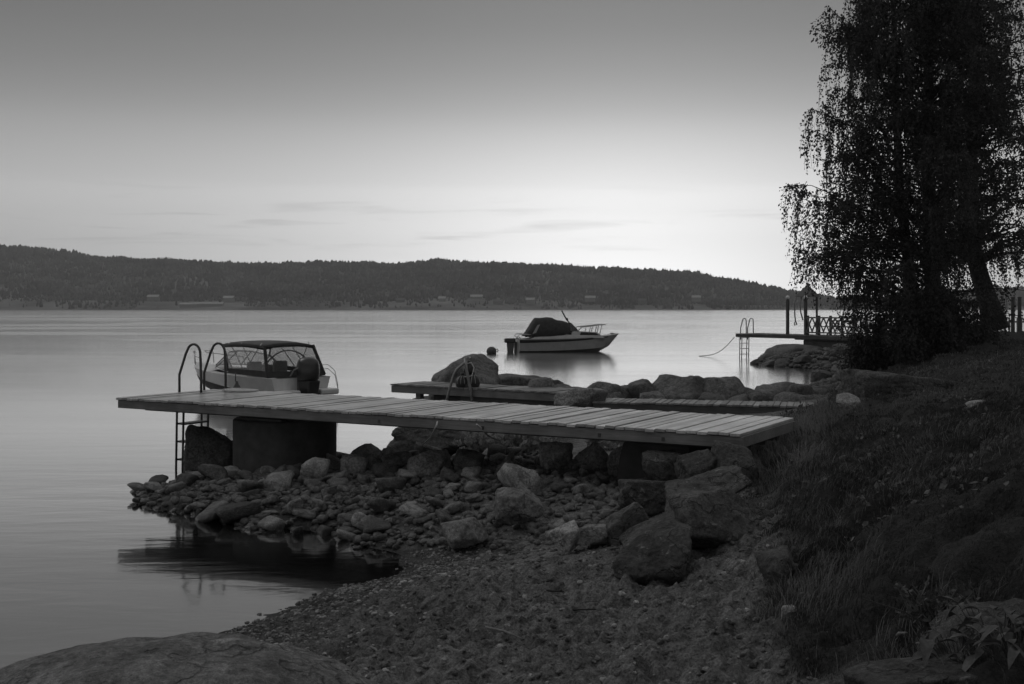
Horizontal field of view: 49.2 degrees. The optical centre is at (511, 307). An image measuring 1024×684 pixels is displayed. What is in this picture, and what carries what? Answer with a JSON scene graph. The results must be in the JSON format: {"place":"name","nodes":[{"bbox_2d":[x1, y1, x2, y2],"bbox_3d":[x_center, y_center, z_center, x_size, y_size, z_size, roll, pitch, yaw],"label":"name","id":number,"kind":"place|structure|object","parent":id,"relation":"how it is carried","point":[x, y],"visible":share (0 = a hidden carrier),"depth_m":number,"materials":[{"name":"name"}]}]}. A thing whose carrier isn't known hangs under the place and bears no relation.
{"place":"outdoors","nodes":[
{"label":"outdoors","id":0,"kind":"place"},
{"bbox_2d":[193,302,223,307],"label":"shed","id":1,"kind":"structure","parent":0,"point":[207,304],"depth_m":1636.42,"materials":[{"name":"metal"}]},
{"bbox_2d":[0,310,1023,667],"bbox_3d":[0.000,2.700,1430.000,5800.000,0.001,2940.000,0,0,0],"label":"water","id":2,"kind":"structure","parent":0,"point":[90,552],"depth_m":26.12,"materials":[{"name":"white liquid"}]},
{"bbox_2d":[193,340,338,394],"bbox_3d":[-7.667,2.025,32.968,6.537,2.170,2.121,0,0,45],"label":"runabout boat","id":3,"kind":"object","parent":2,"relation":"on","point":[305,375],"visible":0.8,"depth_m":31.46,"materials":[{"name":"paint"}]},
{"bbox_2d":[390,381,572,405],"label":"jetty","id":4,"kind":"object","parent":2,"relation":"in","point":[490,393],"visible":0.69,"depth_m":25.11,"materials":[{"name":"grey wood"}]},
{"bbox_2d":[445,356,473,401],"bbox_3d":[-1.180,1.650,25.261,0.690,1.106,0.390,0,0,0],"label":"boarding ladder","id":5,"kind":"object","parent":4,"relation":"attached to","point":[464,363],"visible":0.89,"depth_m":25.08,"materials":[{"name":"metal"}]},
{"bbox_2d":[455,361,479,387],"bbox_3d":[-1.008,1.581,25.446,0.564,0.758,0.338,0,0,0],"label":"fender bundle","id":6,"kind":"object","parent":4,"relation":"hanging from","point":[461,381],"visible":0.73,"depth_m":25.34,"materials":[{"name":"plastic"}]},
{"bbox_2d":[504,310,618,351],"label":"day cruiser","id":7,"kind":"object","parent":2,"relation":"on","point":[546,334],"visible":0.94,"depth_m":68.44,"materials":[{"name":"paint"}]},
{"bbox_2d":[767,344,821,354],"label":"boulder","id":8,"kind":"object","parent":2,"relation":"on","point":[778,349],"visible":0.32,"depth_m":56.21,"materials":[{"name":"stone"}]},
{"bbox_2d":[735,333,867,347],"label":"bathing jetty","id":9,"kind":"object","parent":2,"relation":"in","point":[823,340],"visible":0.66,"depth_m":56.97,"materials":[{"name":"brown wood"}]},
{"bbox_2d":[739,318,753,356],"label":"swim ladder","id":10,"kind":"object","parent":9,"relation":"attached to","point":[741,348],"visible":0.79,"depth_m":61.12,"materials":[{"name":"metal"}]},
{"bbox_2d":[797,285,818,334],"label":"roofed stand","id":11,"kind":"object","parent":9,"relation":"on","point":[801,293],"visible":0.54,"depth_m":58.03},
{"bbox_2d":[806,315,867,335],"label":"lattice railing","id":12,"kind":"object","parent":9,"relation":"on","point":[829,332],"visible":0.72,"depth_m":55.97,"materials":[{"name":"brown wood"}]},
{"bbox_2d":[0,249,1023,309],"bbox_3d":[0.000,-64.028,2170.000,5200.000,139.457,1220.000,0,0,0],"label":"hills","id":13,"kind":"structure","parent":0,"point":[16,304],"depth_m":1675.54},
{"bbox_2d":[0,244,1023,308],"bbox_3d":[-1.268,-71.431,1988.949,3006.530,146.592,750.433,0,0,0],"label":"forest","id":14,"kind":"object","parent":13,"relation":"on","point":[455,279],"visible":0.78,"depth_m":1944.52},
{"bbox_2d":[0,0,1023,297],"label":"sky","id":15,"kind":"structure","parent":0,"point":[657,134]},
{"bbox_2d":[137,331,1023,683],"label":"ground","id":16,"kind":"structure","parent":0,"point":[537,655],"depth_m":7.96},
{"bbox_2d":[176,473,198,485],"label":"stone","id":17,"kind":"object","parent":16,"relation":"on","point":[188,479],"visible":0.84,"depth_m":15.58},
{"bbox_2d":[0,632,378,683],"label":"boulder","id":18,"kind":"object","parent":16,"relation":"on","point":[205,658],"visible":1,"depth_m":4.95,"materials":[{"name":"stone"}]},
{"bbox_2d":[182,424,232,472],"bbox_3d":[-4.758,2.314,17.704,0.905,0.845,0.850,7,-1,-11],"label":"boulder","id":19,"kind":"object","parent":16,"relation":"on","point":[206,445],"visible":0.66,"depth_m":17.45,"materials":[{"name":"stone"}]},
{"bbox_2d":[198,464,228,480],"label":"stone","id":20,"kind":"object","parent":16,"relation":"on","point":[213,472],"visible":0.89,"depth_m":15.64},
{"bbox_2d":[237,480,263,491],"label":"stone","id":21,"kind":"object","parent":16,"relation":"on","point":[245,485],"visible":0.88,"depth_m":14.91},
{"bbox_2d":[285,498,303,513],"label":"stone","id":22,"kind":"object","parent":16,"relation":"on","point":[291,505],"visible":0.88,"depth_m":13.92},
{"bbox_2d":[292,508,316,519],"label":"stone","id":23,"kind":"object","parent":16,"relation":"on","point":[303,513],"visible":1,"depth_m":13.82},
{"bbox_2d":[326,453,340,469],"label":"stone","id":24,"kind":"object","parent":16,"relation":"on","point":[335,463],"visible":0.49,"depth_m":16.43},
{"bbox_2d":[328,477,348,486],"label":"stone","id":25,"kind":"object","parent":16,"relation":"on","point":[337,481],"visible":0.91,"depth_m":15.03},
{"bbox_2d":[336,529,356,540],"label":"stone","id":26,"kind":"object","parent":16,"relation":"on","point":[344,535],"visible":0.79,"depth_m":12.96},
{"bbox_2d":[340,454,368,474],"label":"stone","id":27,"kind":"object","parent":16,"relation":"on","point":[351,464],"visible":0.86,"depth_m":15.83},
{"bbox_2d":[363,515,390,533],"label":"stone","id":28,"kind":"object","parent":16,"relation":"on","point":[373,523],"visible":0.92,"depth_m":12.89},
{"bbox_2d":[132,455,622,550],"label":"pile pebbles","id":29,"kind":"object","parent":16,"relation":"on","point":[605,506],"visible":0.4,"depth_m":13.81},
{"bbox_2d":[195,500,229,522],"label":"stone","id":30,"kind":"object","parent":29,"relation":"on","point":[207,514],"visible":0.66,"depth_m":14.09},
{"bbox_2d":[215,501,261,523],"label":"stone","id":31,"kind":"object","parent":29,"relation":"on","point":[230,513],"visible":0.97,"depth_m":13.94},
{"bbox_2d":[257,515,284,531],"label":"stone","id":32,"kind":"object","parent":29,"relation":"on","point":[270,523],"visible":1,"depth_m":13.53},
{"bbox_2d":[264,470,294,490],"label":"stone","id":33,"kind":"object","parent":29,"relation":"on","point":[277,481],"visible":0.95,"depth_m":15.04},
{"bbox_2d":[300,457,329,481],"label":"stone","id":34,"kind":"object","parent":29,"relation":"on","point":[315,467],"visible":0.84,"depth_m":15.21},
{"bbox_2d":[351,512,366,528],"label":"stone","id":35,"kind":"object","parent":29,"relation":"on","point":[358,519],"visible":0.62,"depth_m":13.29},
{"bbox_2d":[350,443,382,464],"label":"stone","id":36,"kind":"object","parent":29,"relation":"on","point":[367,450],"visible":0.32,"depth_m":16.88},
{"bbox_2d":[370,497,395,512],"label":"stone","id":37,"kind":"object","parent":29,"relation":"on","point":[380,505],"visible":0.98,"depth_m":13.51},
{"bbox_2d":[381,451,411,468],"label":"stone","id":38,"kind":"object","parent":29,"relation":"on","point":[399,459],"visible":0.62,"depth_m":15.91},
{"bbox_2d":[399,503,428,518],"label":"stone","id":39,"kind":"object","parent":29,"relation":"on","point":[413,510],"visible":1,"depth_m":13.18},
{"bbox_2d":[435,509,453,522],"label":"stone","id":40,"kind":"object","parent":29,"relation":"on","point":[443,516],"visible":0.82,"depth_m":12.82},
{"bbox_2d":[443,501,462,514],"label":"stone","id":41,"kind":"object","parent":29,"relation":"on","point":[453,507],"visible":0.9,"depth_m":13.09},
{"bbox_2d":[441,517,488,548],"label":"stone","id":42,"kind":"object","parent":29,"relation":"on","point":[467,532],"visible":1,"depth_m":11.78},
{"bbox_2d":[453,449,484,467],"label":"stone","id":43,"kind":"object","parent":29,"relation":"on","point":[463,458],"visible":0.67,"depth_m":15.03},
{"bbox_2d":[493,487,544,525],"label":"stone","id":44,"kind":"object","parent":29,"relation":"on","point":[513,506],"visible":1,"depth_m":12.09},
{"bbox_2d":[497,463,540,495],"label":"stone","id":45,"kind":"object","parent":29,"relation":"on","point":[514,476],"visible":0.76,"depth_m":13.12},
{"bbox_2d":[574,442,607,470],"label":"boulder","id":46,"kind":"object","parent":29,"relation":"on","point":[593,455],"visible":0.78,"depth_m":14.83,"materials":[{"name":"stone"}]},
{"bbox_2d":[372,463,397,477],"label":"stone","id":47,"kind":"object","parent":16,"relation":"on","point":[380,470],"visible":0.76,"depth_m":15.36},
{"bbox_2d":[375,477,406,492],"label":"stone","id":48,"kind":"object","parent":16,"relation":"on","point":[387,484],"visible":0.95,"depth_m":14.21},
{"bbox_2d":[398,469,417,480],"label":"stone","id":49,"kind":"object","parent":16,"relation":"on","point":[408,474],"visible":0.67,"depth_m":14.57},
{"bbox_2d":[414,441,441,452],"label":"stone","id":50,"kind":"object","parent":16,"relation":"on","point":[420,448],"visible":0.27,"depth_m":17.32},
{"bbox_2d":[407,449,451,474],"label":"boulder","id":51,"kind":"object","parent":16,"relation":"on","point":[428,462],"visible":0.73,"depth_m":15.27,"materials":[{"name":"stone"}]},
{"bbox_2d":[386,427,487,455],"bbox_3d":[-1.112,2.129,18.492,1.876,0.756,1.300,0,0,0],"label":"boulder","id":52,"kind":"object","parent":16,"relation":"on","point":[405,438],"visible":0.28,"depth_m":18.07,"materials":[{"name":"stone"}]},
{"bbox_2d":[116,389,794,479],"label":"wooden jetty","id":53,"kind":"object","parent":16,"relation":"on","point":[275,430],"visible":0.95,"depth_m":15.23,"materials":[{"name":"grey wood"}]},
{"bbox_2d":[175,342,226,469],"bbox_3d":[-5.244,1.891,18.823,0.629,2.619,0.602,0,0,30],"label":"bathing ladder","id":54,"kind":"object","parent":53,"relation":"attached to","point":[201,421],"visible":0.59,"depth_m":18.70,"materials":[{"name":"metal"}]},
{"bbox_2d":[428,354,501,399],"bbox_3d":[-1.222,1.848,28.481,1.912,1.302,1.600,-3,0,0],"label":"boulder","id":55,"kind":"object","parent":16,"relation":"on","point":[486,369],"visible":0.48,"depth_m":28.11,"materials":[{"name":"stone"}]},
{"bbox_2d":[461,467,480,478],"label":"stone","id":56,"kind":"object","parent":16,"relation":"on","point":[467,472],"visible":0.91,"depth_m":14.32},
{"bbox_2d":[464,481,482,492],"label":"stone","id":57,"kind":"object","parent":16,"relation":"on","point":[472,485],"visible":0.99,"depth_m":13.77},
{"bbox_2d":[487,444,505,457],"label":"stone","id":58,"kind":"object","parent":16,"relation":"on","point":[495,448],"visible":0.43,"depth_m":16.10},
{"bbox_2d":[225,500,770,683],"bbox_3d":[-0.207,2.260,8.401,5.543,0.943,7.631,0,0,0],"label":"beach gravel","id":59,"kind":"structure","parent":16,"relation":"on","point":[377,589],"depth_m":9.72,"materials":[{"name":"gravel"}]},
{"bbox_2d":[452,431,546,455],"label":"rocks","id":60,"kind":"object","parent":16,"relation":"on","point":[484,442],"visible":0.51,"depth_m":17.22,"materials":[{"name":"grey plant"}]},
{"bbox_2d":[499,373,539,385],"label":"boulder","id":61,"kind":"object","parent":16,"relation":"on","point":[514,379],"visible":0.2,"depth_m":28.95,"materials":[{"name":"stone"}]},
{"bbox_2d":[495,433,575,455],"bbox_3d":[0.351,2.031,17.402,1.320,0.650,0.862,0,0,-18],"label":"weed clump","id":62,"kind":"object","parent":16,"relation":"on","point":[535,441],"visible":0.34,"depth_m":17.24,"materials":[{"name":"grey plant"}]},
{"bbox_2d":[528,377,554,392],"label":"boulder","id":63,"kind":"object","parent":16,"relation":"on","point":[542,382],"visible":0.19,"depth_m":25.52,"materials":[{"name":"stone"}]},
{"bbox_2d":[539,441,572,470],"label":"boulder","id":64,"kind":"object","parent":16,"relation":"on","point":[557,455],"visible":0.82,"depth_m":14.88,"materials":[{"name":"stone"}]},
{"bbox_2d":[293,487,825,683],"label":"sand clods","id":65,"kind":"object","parent":16,"relation":"on","point":[617,671],"visible":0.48,"depth_m":8.16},
{"bbox_2d":[548,520,579,555],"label":"stone","id":66,"kind":"object","parent":16,"relation":"on","point":[564,537],"visible":1,"depth_m":10.61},
{"bbox_2d":[554,387,607,407],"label":"boulder","id":67,"kind":"object","parent":16,"relation":"on","point":[580,397],"visible":0.61,"depth_m":22.76,"materials":[{"name":"stone"}]},
{"bbox_2d":[572,484,592,495],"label":"stone","id":68,"kind":"object","parent":16,"relation":"on","point":[582,488],"visible":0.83,"depth_m":12.98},
{"bbox_2d":[575,524,607,545],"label":"stone","id":69,"kind":"object","parent":16,"relation":"on","point":[592,534],"visible":0.66,"depth_m":10.64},
{"bbox_2d":[584,439,623,449],"bbox_3d":[1.599,1.915,17.358,1.053,0.590,0.894,0,0,18],"label":"weed clump","id":70,"kind":"object","parent":16,"relation":"on","point":[609,444],"visible":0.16,"depth_m":17.17,"materials":[{"name":"grey plant"}]},
{"bbox_2d":[587,381,631,398],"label":"boulder","id":71,"kind":"object","parent":16,"relation":"on","point":[610,387],"visible":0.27,"depth_m":25.07,"materials":[{"name":"stone"}]},
{"bbox_2d":[607,446,622,476],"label":"boulder","id":72,"kind":"object","parent":16,"relation":"on","point":[613,460],"visible":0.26,"depth_m":14.34,"materials":[{"name":"stone"}]},
{"bbox_2d":[606,502,648,545],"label":"stone","id":73,"kind":"object","parent":16,"relation":"on","point":[620,522],"visible":0.59,"depth_m":10.55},
{"bbox_2d":[628,379,654,398],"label":"boulder","id":74,"kind":"object","parent":16,"relation":"on","point":[636,388],"visible":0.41,"depth_m":24.90,"materials":[{"name":"stone"}]},
{"bbox_2d":[618,479,666,515],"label":"boulder","id":75,"kind":"object","parent":16,"relation":"on","point":[649,497],"visible":0.75,"depth_m":11.77,"materials":[{"name":"stone"}]},
{"bbox_2d":[619,511,674,548],"bbox_3d":[1.309,2.031,10.200,0.697,0.170,0.450,-24,2,-5],"label":"boulder","id":76,"kind":"object","parent":16,"relation":"on","point":[627,537],"visible":0.34,"depth_m":10.23,"materials":[{"name":"stone"}]},
{"bbox_2d":[612,519,691,585],"bbox_3d":[1.153,2.032,9.100,0.713,0.379,0.700,-15,1,-6],"label":"boulder","id":77,"kind":"object","parent":16,"relation":"on","point":[661,550],"visible":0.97,"depth_m":8.97,"materials":[{"name":"stone"}]},
{"bbox_2d":[639,391,665,398],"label":"boulder","id":78,"kind":"object","parent":16,"relation":"on","point":[653,395],"visible":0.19,"depth_m":24.05,"materials":[{"name":"stone"}]},
{"bbox_2d":[642,450,680,480],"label":"stone","id":79,"kind":"object","parent":16,"relation":"on","point":[657,465],"visible":0.56,"depth_m":12.68,"materials":[{"name":"stone"}]},
{"bbox_2d":[652,374,703,399],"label":"boulder","id":80,"kind":"object","parent":16,"relation":"on","point":[690,387],"visible":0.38,"depth_m":24.80,"materials":[{"name":"stone"}]},
{"bbox_2d":[674,449,716,478],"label":"stone","id":81,"kind":"object","parent":16,"relation":"on","point":[689,465],"visible":0.69,"depth_m":12.18,"materials":[{"name":"stone"}]},
{"bbox_2d":[592,398,814,413],"bbox_3d":[3.931,2.445,22.595,4.488,1.110,1.022,0,0,16],"label":"gangway","id":82,"kind":"object","parent":16,"relation":"on","point":[709,406],"visible":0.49,"depth_m":22.29,"materials":[{"name":"grey wood"}]},
{"bbox_2d":[665,465,751,513],"bbox_3d":[1.852,1.879,11.000,1.027,0.348,0.600,-30,3,-5],"label":"boulder","id":83,"kind":"object","parent":16,"relation":"on","point":[734,479],"visible":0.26,"depth_m":10.92,"materials":[{"name":"stone"}]},
{"bbox_2d":[698,392,727,400],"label":"boulder","id":84,"kind":"object","parent":16,"relation":"on","point":[707,396],"visible":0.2,"depth_m":23.85,"materials":[{"name":"stone"}]},
{"bbox_2d":[664,478,774,548],"bbox_3d":[1.799,1.865,9.720,0.911,0.661,0.950,-6,3,-6],"label":"boulder","id":85,"kind":"object","parent":16,"relation":"on","point":[712,516],"visible":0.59,"depth_m":9.42,"materials":[{"name":"stone"}]},
{"bbox_2d":[703,376,745,398],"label":"boulder","id":86,"kind":"object","parent":16,"relation":"on","point":[730,387],"visible":0.39,"depth_m":24.63,"materials":[{"name":"stone"}]},
{"bbox_2d":[710,440,757,477],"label":"stone","id":87,"kind":"object","parent":16,"relation":"on","point":[727,453],"visible":0.77,"depth_m":12.08,"materials":[{"name":"stone"}]},
{"bbox_2d":[748,381,795,400],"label":"boulder","id":88,"kind":"object","parent":16,"relation":"on","point":[770,391],"visible":0.2,"depth_m":24.63,"materials":[{"name":"stone"}]},
{"bbox_2d":[754,545,799,586],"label":"boulder","id":89,"kind":"object","parent":16,"relation":"on","point":[772,565],"visible":0.8,"depth_m":7.53,"materials":[{"name":"stone"}]},
{"bbox_2d":[773,392,801,402],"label":"boulder","id":90,"kind":"object","parent":16,"relation":"on","point":[786,397],"visible":0.18,"depth_m":23.61,"materials":[{"name":"stone"}]},
{"bbox_2d":[786,383,815,394],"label":"boulder","id":91,"kind":"object","parent":16,"relation":"on","point":[802,389],"visible":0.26,"depth_m":24.25,"materials":[{"name":"stone"}]},
{"bbox_2d":[755,347,848,389],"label":"shore stones","id":92,"kind":"object","parent":16,"relation":"on","point":[834,380],"visible":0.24,"depth_m":50.25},
{"bbox_2d":[749,389,856,482],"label":"bank weeds","id":93,"kind":"object","parent":16,"relation":"on","point":[768,454],"visible":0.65,"depth_m":13.90,"materials":[{"name":"grey plant"}]},
{"bbox_2d":[811,370,832,381],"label":"stone","id":94,"kind":"object","parent":16,"relation":"on","point":[818,375],"visible":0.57,"depth_m":39.79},
{"bbox_2d":[836,393,860,408],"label":"stone","id":95,"kind":"object","parent":16,"relation":"on","point":[846,397],"visible":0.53,"depth_m":16.66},
{"bbox_2d":[837,318,916,374],"bbox_3d":[10.371,1.252,31.521,1.943,2.136,2.013,0,0,-21],"label":"tall bush","id":96,"kind":"object","parent":16,"relation":"on","point":[856,355],"visible":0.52,"depth_m":31.20,"materials":[{"name":"black plant"}]},
{"bbox_2d":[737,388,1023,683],"bbox_3d":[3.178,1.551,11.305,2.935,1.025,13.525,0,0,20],"label":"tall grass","id":97,"kind":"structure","parent":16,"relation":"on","point":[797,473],"depth_m":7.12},
{"bbox_2d":[744,329,1023,683],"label":"grass","id":98,"kind":"structure","parent":16,"relation":"on","point":[963,414],"depth_m":8.40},
{"bbox_2d":[749,341,1023,664],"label":"weeds","id":99,"kind":"object","parent":16,"relation":"on","point":[943,485],"visible":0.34,"depth_m":10.59,"materials":[{"name":"grey plant"}]},
{"bbox_2d":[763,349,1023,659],"bbox_3d":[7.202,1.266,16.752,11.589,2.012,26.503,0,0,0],"label":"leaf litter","id":100,"kind":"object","parent":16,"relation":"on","point":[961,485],"visible":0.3,"depth_m":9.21,"materials":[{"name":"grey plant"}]},
{"bbox_2d":[837,368,958,402],"bbox_3d":[5.948,1.298,17.374,1.558,0.629,1.200,3,0,-6],"label":"boulder","id":101,"kind":"object","parent":16,"relation":"on","point":[866,384],"visible":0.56,"depth_m":16.81,"materials":[{"name":"stone"}]},
{"bbox_2d":[778,0,1023,363],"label":"weeping birch","id":102,"kind":"object","parent":16,"relation":"on","point":[931,135],"visible":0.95,"depth_m":29.00,"materials":[{"name":"black plant"}]},
{"bbox_2d":[842,651,977,683],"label":"boulder","id":103,"kind":"object","parent":16,"relation":"on","point":[910,670],"visible":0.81,"depth_m":4.83,"materials":[{"name":"stone"}]},
{"bbox_2d":[861,576,980,626],"bbox_3d":[2.117,1.515,5.695,0.421,0.209,0.642,0,0,44],"label":"weed","id":104,"kind":"object","parent":16,"relation":"on","point":[920,610],"visible":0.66,"depth_m":5.71,"materials":[{"name":"grey plant"}]},
{"bbox_2d":[880,283,978,369],"bbox_3d":[10.632,0.568,28.578,2.514,2.404,2.089,0,0,0],"label":"broad bush","id":105,"kind":"object","parent":16,"relation":"on","point":[907,343],"visible":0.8,"depth_m":28.31,"materials":[{"name":"black plant"}]},
{"bbox_2d":[904,624,1000,671],"bbox_3d":[2.006,1.524,5.013,0.452,0.193,0.562,0,0,29],"label":"leafy plant","id":106,"kind":"object","parent":16,"relation":"on","point":[929,647],"visible":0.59,"depth_m":4.97,"materials":[{"name":"grey plant"}]},
{"bbox_2d":[893,0,1023,329],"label":"leaning tree","id":107,"kind":"object","parent":16,"relation":"on","point":[1020,69],"visible":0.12,"depth_m":39.28,"materials":[{"name":"black plant"}]},
{"bbox_2d":[929,598,1023,653],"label":"boulder","id":108,"kind":"object","parent":16,"relation":"on","point":[985,611],"visible":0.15,"depth_m":5.31,"materials":[{"name":"stone"}]},
{"bbox_2d":[930,596,1023,650],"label":"leafy plant","id":109,"kind":"object","parent":16,"relation":"on","point":[1003,621],"visible":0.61,"depth_m":4.99,"materials":[{"name":"grey plant"}]},
{"bbox_2d":[966,316,1004,344],"bbox_3d":[13.489,0.921,32.933,2.108,1.639,1.738,0,0,0],"label":"bush","id":110,"kind":"object","parent":16,"relation":"on","point":[974,342],"visible":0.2,"depth_m":32.47,"materials":[{"name":"black plant"}]},
{"bbox_2d":[948,605,1023,668],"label":"leafy plant","id":111,"kind":"object","parent":16,"relation":"on","point":[1011,653],"visible":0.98,"depth_m":4.62,"materials":[{"name":"grey plant"}]},
{"bbox_2d":[1017,297,1021,331],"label":"fence post","id":112,"kind":"object","parent":16,"relation":"on","point":[1019,322],"visible":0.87,"depth_m":46.95,"materials":[{"name":"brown wood"}]},
{"bbox_2d":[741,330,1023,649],"bbox_3d":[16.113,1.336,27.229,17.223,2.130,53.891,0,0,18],"label":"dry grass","id":113,"kind":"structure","parent":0,"point":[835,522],"depth_m":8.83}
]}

